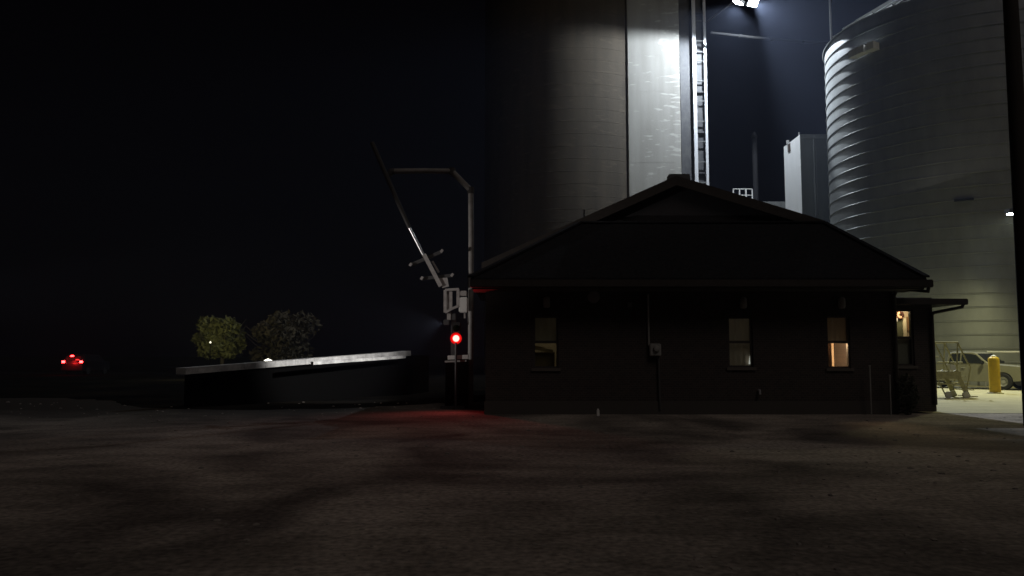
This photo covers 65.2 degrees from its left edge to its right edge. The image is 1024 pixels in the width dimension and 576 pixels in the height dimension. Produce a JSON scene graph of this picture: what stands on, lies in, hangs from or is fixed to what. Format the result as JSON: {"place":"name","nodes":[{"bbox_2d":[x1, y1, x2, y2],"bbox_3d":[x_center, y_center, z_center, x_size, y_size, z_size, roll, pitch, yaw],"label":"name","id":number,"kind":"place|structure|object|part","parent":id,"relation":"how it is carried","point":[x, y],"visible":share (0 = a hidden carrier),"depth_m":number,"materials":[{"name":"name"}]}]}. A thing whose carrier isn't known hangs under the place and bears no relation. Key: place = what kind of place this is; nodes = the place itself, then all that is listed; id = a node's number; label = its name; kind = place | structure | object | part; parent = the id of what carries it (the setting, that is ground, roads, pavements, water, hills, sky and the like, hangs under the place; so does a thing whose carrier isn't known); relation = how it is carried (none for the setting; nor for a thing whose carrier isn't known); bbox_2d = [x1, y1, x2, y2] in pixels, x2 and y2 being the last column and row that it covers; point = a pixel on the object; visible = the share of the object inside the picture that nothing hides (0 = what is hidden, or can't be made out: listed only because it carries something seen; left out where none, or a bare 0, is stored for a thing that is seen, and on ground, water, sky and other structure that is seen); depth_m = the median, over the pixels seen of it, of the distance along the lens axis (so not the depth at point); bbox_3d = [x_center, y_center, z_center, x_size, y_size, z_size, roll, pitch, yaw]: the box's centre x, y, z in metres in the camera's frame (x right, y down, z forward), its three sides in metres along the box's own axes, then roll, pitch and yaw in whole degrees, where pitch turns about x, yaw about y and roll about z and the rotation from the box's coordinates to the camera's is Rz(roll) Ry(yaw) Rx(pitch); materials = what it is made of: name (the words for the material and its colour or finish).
{"place":"outdoors","nodes":[
{"label":"outdoors","id":0,"kind":"place"},
{"bbox_2d":[0,372,479,373],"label":"road","id":1,"kind":"structure","parent":0,"point":[112,372],"depth_m":75.13,"materials":[{"name":"black asphalt"}]},
{"bbox_2d":[0,0,887,356],"label":"sky","id":2,"kind":"structure","parent":0,"point":[165,165],"materials":[{"name":"black"}]},
{"bbox_2d":[0,357,925,412],"bbox_3d":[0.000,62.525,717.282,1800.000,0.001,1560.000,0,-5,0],"label":"ground","id":3,"kind":"structure","parent":0,"point":[152,390],"depth_m":42.19,"materials":[{"name":"black plant"}]},
{"bbox_2d":[61,354,109,374],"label":"braking car","id":4,"kind":"object","parent":3,"relation":"on","point":[86,363],"visible":1,"depth_m":66.28,"materials":[{"name":"black paint"}]},
{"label":"rear window","id":5,"kind":"part","parent":4,"relation":"part of","materials":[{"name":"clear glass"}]},
{"bbox_2d":[190,314,247,364],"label":"roadside tree","id":6,"kind":"object","parent":3,"relation":"on","point":[225,337],"visible":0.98,"depth_m":56.72,"materials":[{"name":"green plant"}]},
{"bbox_2d":[241,309,323,361],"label":"roadside tree","id":7,"kind":"object","parent":3,"relation":"on","point":[284,335],"visible":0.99,"depth_m":58.44,"materials":[{"name":"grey plant"}]},
{"bbox_2d":[0,398,1023,575],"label":"gravel lot","id":8,"kind":"structure","parent":3,"relation":"on","point":[147,519],"depth_m":9.09,"materials":[{"name":"gravel"}]},
{"bbox_2d":[176,351,428,407],"bbox_3d":[-6.109,3.125,28.833,2.756,1.756,12.526,-3,-6,35],"label":"truck scale","id":9,"kind":"object","parent":8,"relation":"on","point":[393,373],"visible":1,"depth_m":27.81,"materials":[{"name":"black metal"}]},
{"bbox_2d":[370,141,468,408],"bbox_3d":[-2.816,-0.451,24.125,3.052,8.086,0.600,0,-5,0],"label":"grain probe","id":10,"kind":"object","parent":8,"relation":"on","point":[461,301],"visible":0.93,"depth_m":24.09,"materials":[{"name":"paint"}]},
{"bbox_2d":[387,167,473,406],"bbox_3d":[-2.537,-0.058,24.593,2.725,7.381,0.214,0,-5,0],"label":"sample pipe","id":11,"kind":"object","parent":8,"relation":"on","point":[457,177],"visible":0.98,"depth_m":24.65,"materials":[{"name":"grey metal"}]},
{"bbox_2d":[450,322,461,408],"bbox_3d":[-1.642,2.273,23.461,0.340,2.544,0.262,0,-5,0],"label":"signal light","id":12,"kind":"object","parent":8,"relation":"on","point":[455,338],"visible":1,"depth_m":23.43,"materials":[{"name":"paint"}]},
{"bbox_2d":[445,355,468,407],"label":"concrete block","id":13,"kind":"structure","parent":8,"relation":"on","point":[462,380],"depth_m":23.74,"materials":[{"name":"black concrete"}]},
{"bbox_2d":[467,174,933,413],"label":"office building","id":14,"kind":"structure","parent":8,"relation":"on","point":[678,294],"depth_m":21.46,"materials":[{"name":"brick"}]},
{"bbox_2d":[530,309,560,370],"bbox_3d":[0.909,1.395,21.558,0.823,1.672,0.298,0,-5,0],"label":"window","id":15,"kind":"structure","parent":14,"relation":"in","point":[545,321],"depth_m":21.56,"materials":[{"name":"black glass"}]},
{"bbox_2d":[725,309,755,369],"bbox_3d":[6.130,1.395,21.558,0.823,1.629,0.298,0,-5,0],"label":"window","id":16,"kind":"structure","parent":14,"relation":"in","point":[740,350],"depth_m":21.66,"materials":[{"name":"glass"}]},
{"bbox_2d":[823,309,853,370],"bbox_3d":[8.762,1.395,21.558,0.780,1.672,0.298,0,-5,0],"label":"window","id":17,"kind":"structure","parent":14,"relation":"in","point":[837,320],"depth_m":21.56,"materials":[{"name":"glass"}]},
{"bbox_2d":[868,365,871,414],"bbox_3d":[9.432,2.684,21.048,0.055,1.317,0.055,2,-5,-22],"label":"marker post","id":18,"kind":"object","parent":8,"relation":"on","point":[870,389],"visible":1,"depth_m":21.03,"materials":[{"name":"metal"}]},
{"bbox_2d":[888,374,891,414],"bbox_3d":[9.950,2.809,21.038,0.055,1.065,0.055,-2,-5,22],"label":"marker post","id":19,"kind":"object","parent":8,"relation":"on","point":[889,375],"visible":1,"depth_m":21.02,"materials":[{"name":"metal"}]},
{"bbox_2d":[893,373,919,414],"bbox_3d":[10.424,2.792,21.130,0.655,1.125,0.646,0,-5,0],"label":"trimmed bush","id":20,"kind":"object","parent":8,"relation":"on","point":[907,402],"visible":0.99,"depth_m":21.05,"materials":[{"name":"green plant"}]},
{"bbox_2d":[896,297,967,411],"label":"side wing","id":21,"kind":"structure","parent":8,"relation":"on","point":[916,344],"depth_m":22.41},
{"bbox_2d":[897,318,902,335],"bbox_3d":[10.835,2.141,23.226,1.078,2.567,0.048,0,-5,0],"label":"inner door","id":22,"kind":"structure","parent":21,"relation":"in","point":[899,324],"depth_m":23.29,"materials":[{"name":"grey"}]},
{"bbox_2d":[897,312,903,321],"bbox_3d":[11.230,0.825,23.219,0.305,0.343,0.102,0,-5,0],"label":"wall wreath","id":23,"kind":"object","parent":21,"relation":"attached to","point":[901,316],"depth_m":23.20,"materials":[{"name":"multicoloured"}]},
{"bbox_2d":[896,305,917,368],"bbox_3d":[11.027,1.337,22.543,0.678,1.850,0.250,0,-5,0],"label":"window","id":24,"kind":"structure","parent":21,"relation":"in","point":[905,352],"depth_m":22.57,"materials":[{"name":"grey paint"}]},
{"bbox_2d":[1002,0,1023,424],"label":"utility pole","id":25,"kind":"object","parent":8,"relation":"on","point":[1014,69],"visible":1,"depth_m":18.25,"materials":[{"name":"brown wood"}]},
{"bbox_2d":[484,0,627,373],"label":"concrete silo","id":26,"kind":"object","parent":3,"relation":"on","point":[556,141],"visible":0.47,"depth_m":63.79,"materials":[{"name":"grey concrete"}]},
{"bbox_2d":[626,0,681,196],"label":"concrete tower","id":27,"kind":"structure","parent":3,"relation":"on","point":[653,99],"depth_m":64.16,"materials":[{"name":"grey concrete"}]},
{"bbox_2d":[678,0,708,184],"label":"elevator leg","id":28,"kind":"object","parent":3,"relation":"on","point":[693,96],"visible":0.47,"depth_m":64.60,"materials":[{"name":"paint"}]},
{"bbox_2d":[705,0,758,22],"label":"floodlight","id":29,"kind":"object","parent":28,"relation":"attached to","point":[751,3],"visible":0.99,"depth_m":59.24,"materials":[{"name":"paint"}]},
{"bbox_2d":[751,132,758,199],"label":"distant vent stack","id":30,"kind":"object","parent":3,"relation":"on","point":[754,137],"visible":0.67,"depth_m":71.00,"materials":[{"name":"black paint"}]},
{"bbox_2d":[765,201,785,208],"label":"steel shed","id":31,"kind":"structure","parent":3,"relation":"on","point":[780,204],"depth_m":67.84,"materials":[{"name":"grey metal"}]},
{"bbox_2d":[732,188,752,198],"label":"guard rail","id":32,"kind":"object","parent":31,"relation":"on","point":[746,195],"visible":0.33,"depth_m":68.05,"materials":[{"name":"white metal"}]},
{"bbox_2d":[535,346,554,365],"bbox_3d":[0.859,2.036,21.999,0.603,0.909,0.415,0,-5,0],"label":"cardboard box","id":33,"kind":"object","parent":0,"point":[546,357],"visible":0.54,"depth_m":21.83,"materials":[{"name":"brown cardboard"}]},
{"bbox_2d":[828,343,831,365],"bbox_3d":[8.360,2.447,22.112,0.817,1.830,0.520,0,-5,0],"label":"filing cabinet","id":34,"kind":"object","parent":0,"point":[830,353],"visible":0.09,"depth_m":21.91,"materials":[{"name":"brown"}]},
{"bbox_2d":[918,385,1022,412],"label":"concrete pavement","id":35,"kind":"structure","parent":0,"point":[1007,401],"depth_m":27.14,"materials":[{"name":"grey concrete"}]},
{"bbox_2d":[784,132,829,222],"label":"square hopper bin","id":36,"kind":"object","parent":35,"relation":"on","point":[806,174],"visible":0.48,"depth_m":58.49,"materials":[{"name":"grey metal"}]},
{"bbox_2d":[822,0,1023,385],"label":"steel grain bin","id":37,"kind":"object","parent":35,"relation":"on","point":[918,162],"visible":0.66,"depth_m":43.69,"materials":[{"name":"grey metal"}]},
{"bbox_2d":[829,0,831,39],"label":"standpipe","id":38,"kind":"object","parent":37,"relation":"on","point":[830,18],"depth_m":58.10,"materials":[{"name":"metal"}]},
{"bbox_2d":[711,31,827,44],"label":"spout pipe","id":39,"kind":"object","parent":38,"relation":"attached to","point":[771,38],"visible":0.94,"depth_m":60.25,"materials":[{"name":"black metal"}]},
{"bbox_2d":[1004,209,1012,214],"bbox_3d":[21.401,0.522,33.576,0.870,7.746,0.400,0,-5,0],"label":"yard light","id":40,"kind":"object","parent":37,"relation":"attached to","point":[1008,211],"visible":0.34,"depth_m":33.84,"materials":[{"name":"grey paint"}]},
{"bbox_2d":[935,342,977,397],"bbox_3d":[16.223,3.055,29.756,1.658,2.104,1.056,0,-5,0],"label":"access stair","id":41,"kind":"object","parent":35,"relation":"on","point":[946,376],"visible":0.84,"depth_m":29.31,"materials":[{"name":"metal"}]},
{"bbox_2d":[936,352,1020,389],"bbox_3d":[21.972,3.927,38.313,2.180,1.740,5.620,3,-6,-35],"label":"pickup truck","id":42,"kind":"object","parent":35,"relation":"on","point":[1010,375],"visible":0.38,"depth_m":37.28,"materials":[{"name":"silver metal"}]},
{"bbox_3d":[21.116,3.355,38.189,0.137,0.460,0.520,3,-6,-35],"label":"side window","id":43,"kind":"part","parent":42,"relation":"part of","materials":[{"name":"black glass"}]},
{"bbox_3d":[21.610,3.295,37.487,0.137,0.460,1.040,3,-6,-35],"label":"side window","id":44,"kind":"part","parent":42,"relation":"part of","materials":[{"name":"black glass"}]},
{"bbox_2d":[987,355,1003,393],"bbox_3d":[19.967,3.568,33.117,0.600,1.600,0.600,0,-5,0],"label":"bollard","id":45,"kind":"object","parent":35,"relation":"on","point":[994,374],"visible":0.99,"depth_m":32.96,"materials":[{"name":"yellow metal"}]},
{"bbox_2d":[985,351,1019,386],"bbox_3d":[24.902,4.017,39.564,2.638,1.797,0.613,-2,-5,17],"label":"pipe rail","id":46,"kind":"object","parent":35,"relation":"on","point":[1001,352],"visible":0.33,"depth_m":39.59,"materials":[{"name":"white metal"}]}
]}

